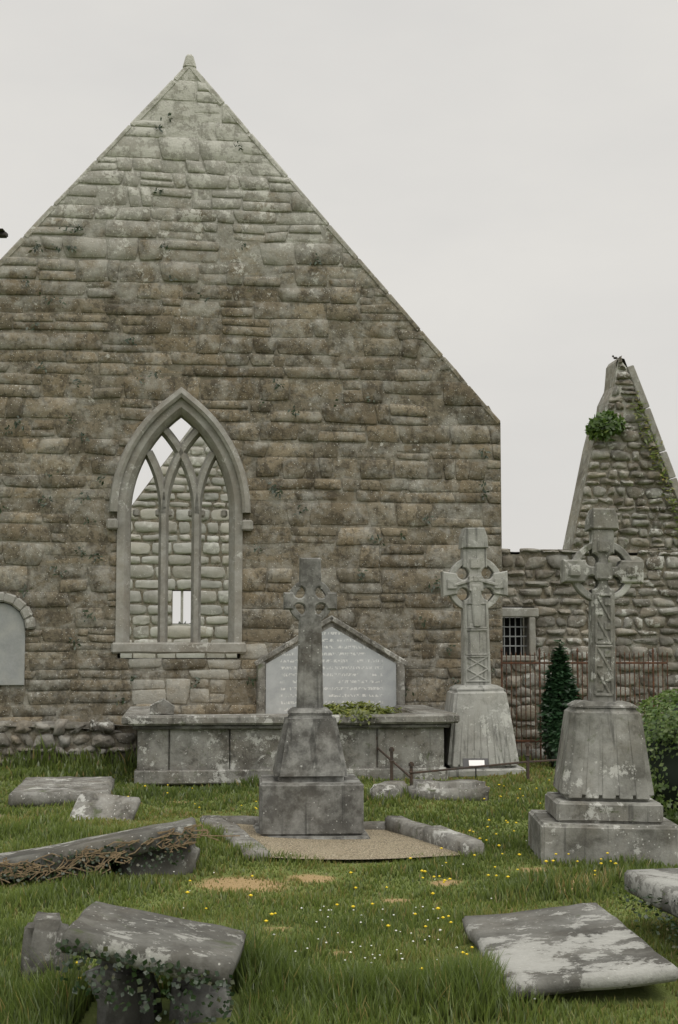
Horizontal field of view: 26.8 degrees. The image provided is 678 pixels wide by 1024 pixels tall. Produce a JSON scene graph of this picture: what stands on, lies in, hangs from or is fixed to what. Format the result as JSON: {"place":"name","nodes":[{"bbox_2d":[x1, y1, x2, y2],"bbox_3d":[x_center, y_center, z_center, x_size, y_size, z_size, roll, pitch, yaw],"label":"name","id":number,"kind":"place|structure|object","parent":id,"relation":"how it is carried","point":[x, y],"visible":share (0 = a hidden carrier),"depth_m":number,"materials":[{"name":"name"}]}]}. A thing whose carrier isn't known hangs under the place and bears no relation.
{"place":"outdoors","nodes":[
{"label":"outdoors","id":0,"kind":"place"},
{"bbox_2d":[0,761,677,1023],"bbox_3d":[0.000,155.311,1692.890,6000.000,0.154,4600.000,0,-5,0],"label":"ground","id":1,"kind":"structure","parent":0,"point":[656,994],"depth_m":9.21,"materials":[{"name":"green plant"}]},
{"bbox_2d":[0,719,136,765],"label":"footing wall","id":2,"kind":"structure","parent":1,"relation":"on","point":[63,733],"depth_m":18.31,"materials":[{"name":"stone"}]},
{"bbox_2d":[9,776,139,820],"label":"fallen gravestones","id":3,"kind":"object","parent":1,"relation":"on","point":[93,797],"depth_m":13.77,"materials":[{"name":"stone"}]},
{"bbox_2d":[0,819,201,880],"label":"fallen gravestone","id":4,"kind":"object","parent":1,"relation":"on","point":[187,863],"visible":0.57,"depth_m":9.69,"materials":[{"name":"grey stone"}]},
{"bbox_2d":[21,899,245,1023],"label":"tomb","id":5,"kind":"object","parent":1,"relation":"on","point":[142,935],"visible":0.91,"depth_m":6.03,"materials":[{"name":"grey stone"}]},
{"bbox_2d":[120,427,236,657],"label":"stone wall","id":6,"kind":"structure","parent":1,"relation":"on","point":[144,574],"depth_m":40.66,"materials":[{"name":"grey stone"}]},
{"bbox_2d":[0,54,502,760],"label":"gable wall","id":7,"kind":"structure","parent":1,"relation":"on","point":[400,450],"depth_m":19.07,"materials":[{"name":"stone"}]},
{"bbox_2d":[0,592,36,684],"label":"arched tablet","id":8,"kind":"object","parent":7,"relation":"attached to","point":[13,625],"visible":1,"depth_m":18.42,"materials":[{"name":"stone"}]},
{"bbox_2d":[106,387,252,653],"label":"tracery window","id":9,"kind":"structure","parent":7,"relation":"attached to","point":[166,414],"depth_m":18.88,"materials":[{"name":"stone"}]},
{"bbox_2d":[0,113,494,705],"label":"wall plants","id":10,"kind":"object","parent":7,"relation":"attached to","point":[42,367],"depth_m":18.91,"materials":[{"name":"green plant"}]},
{"bbox_2d":[254,615,407,713],"bbox_3d":[-0.106,2.116,18.827,2.045,1.489,0.165,1,-5,-6],"label":"memorial plaque","id":11,"kind":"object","parent":7,"relation":"attached to","point":[358,666],"depth_m":18.80,"materials":[{"name":"stone"}]},
{"bbox_2d":[121,698,459,784],"bbox_3d":[-0.659,2.732,17.484,3.900,0.970,2.552,1,-5,-6],"label":"tomb","id":12,"kind":"object","parent":1,"relation":"on","point":[199,748],"visible":0.83,"depth_m":16.28,"materials":[{"name":"stone"}]},
{"bbox_2d":[323,700,401,727],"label":"plants","id":13,"kind":"object","parent":12,"relation":"on","point":[361,710],"visible":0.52,"depth_m":16.56,"materials":[{"name":"green plant"}]},
{"bbox_2d":[253,558,370,839],"bbox_3d":[-0.245,1.569,11.989,0.943,2.363,0.945,0,-5,-4],"label":"celtic cross","id":14,"kind":"object","parent":1,"relation":"on","point":[310,787],"visible":0.94,"depth_m":11.68,"materials":[{"name":"stone"}]},
{"bbox_2d":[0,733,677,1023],"bbox_3d":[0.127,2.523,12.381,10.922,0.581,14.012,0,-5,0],"label":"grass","id":15,"kind":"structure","parent":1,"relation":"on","point":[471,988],"depth_m":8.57,"materials":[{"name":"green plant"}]},
{"bbox_2d":[0,824,677,1023],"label":"ivy","id":16,"kind":"object","parent":1,"relation":"on","point":[119,965],"depth_m":6.71,"materials":[{"name":"plant"}]},
{"bbox_2d":[200,815,484,860],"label":"plot kerbs","id":17,"kind":"structure","parent":1,"relation":"on","point":[449,839],"depth_m":11.22,"materials":[{"name":"stone"}]},
{"bbox_2d":[230,823,459,858],"bbox_3d":[-0.067,2.628,11.516,1.566,0.062,2.590,1,-5,-14],"label":"gravel bed","id":18,"kind":"object","parent":1,"relation":"on","point":[383,844],"visible":0.62,"depth_m":10.94,"materials":[{"name":"beige gravel"}]},
{"bbox_2d":[76,783,616,998],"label":"wildflowers","id":19,"kind":"object","parent":1,"relation":"on","point":[432,893],"visible":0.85,"depth_m":9.19,"materials":[{"name":"yellow"}]},
{"bbox_2d":[371,779,489,800],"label":"stone slabs","id":20,"kind":"structure","parent":1,"relation":"on","point":[470,789],"depth_m":14.12,"materials":[{"name":"grey stone"}]},
{"bbox_2d":[376,735,556,784],"bbox_3d":[1.756,2.945,17.144,2.721,0.587,3.557,0,-5,0],"label":"metal railing","id":21,"kind":"object","parent":1,"relation":"on","point":[469,763],"visible":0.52,"depth_m":16.13,"materials":[{"name":"metal"}]},
{"bbox_2d":[440,528,525,776],"bbox_3d":[1.669,1.689,17.391,0.982,2.987,0.986,0,-5,-5],"label":"celtic cross","id":22,"kind":"object","parent":1,"relation":"on","point":[477,701],"visible":0.88,"depth_m":17.25,"materials":[{"name":"stone"}]},
{"bbox_2d":[517,749,548,759],"bbox_3d":[2.799,3.046,19.794,0.934,0.793,0.500,1,-5,-6],"label":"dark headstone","id":23,"kind":"object","parent":1,"relation":"on","point":[533,753],"visible":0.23,"depth_m":19.50,"materials":[{"name":"grey stone"}]},
{"bbox_2d":[535,637,582,767],"bbox_3d":[2.739,2.416,17.544,0.660,1.738,0.682,0,-5,0],"label":"conifer","id":24,"kind":"object","parent":1,"relation":"on","point":[553,716],"depth_m":17.44,"materials":[{"name":"green plant"}]},
{"bbox_2d":[462,868,677,1000],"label":"grave slabs","id":25,"kind":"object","parent":1,"relation":"on","point":[590,947],"visible":0.93,"depth_m":6.83,"materials":[{"name":"grey stone"}]},
{"bbox_2d":[500,648,667,763],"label":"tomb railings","id":26,"kind":"object","parent":1,"relation":"on","point":[577,663],"visible":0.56,"depth_m":18.25,"materials":[{"name":"metal"}]},
{"bbox_2d":[502,548,677,748],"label":"side wall","id":27,"kind":"structure","parent":1,"relation":"on","point":[543,608],"depth_m":19.87,"materials":[{"name":"stone"}]},
{"bbox_2d":[563,356,677,552],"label":"ruined gable","id":28,"kind":"structure","parent":27,"relation":"on","point":[620,477],"depth_m":36.13,"materials":[{"name":"stone"}]},
{"bbox_2d":[0,228,617,358],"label":"birds","id":29,"kind":"object","parent":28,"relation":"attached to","point":[3,234],"visible":0.89,"depth_m":30.63},
{"bbox_2d":[584,410,627,442],"bbox_3d":[6.814,-2.178,36.108,1.151,0.875,0.952,0,-5,0],"label":"bush","id":30,"kind":"object","parent":28,"relation":"attached to","point":[607,424],"visible":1,"depth_m":35.89,"materials":[{"name":"green plant"}]},
{"bbox_2d":[630,391,677,538],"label":"ivy","id":31,"kind":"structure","parent":28,"relation":"attached to","point":[654,456],"depth_m":36.15,"materials":[{"name":"green plant"}]},
{"bbox_2d":[528,508,677,866],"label":"celtic cross","id":32,"kind":"object","parent":1,"relation":"on","point":[600,803],"visible":0.99,"depth_m":10.35,"materials":[{"name":"grey stone"}]},
{"bbox_2d":[636,688,677,824],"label":"hedge","id":33,"kind":"object","parent":1,"relation":"on","point":[670,723],"depth_m":12.15,"materials":[{"name":"green plant"}]},
{"bbox_2d":[0,0,677,623],"label":"sky","id":34,"kind":"structure","parent":0,"point":[506,170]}
]}

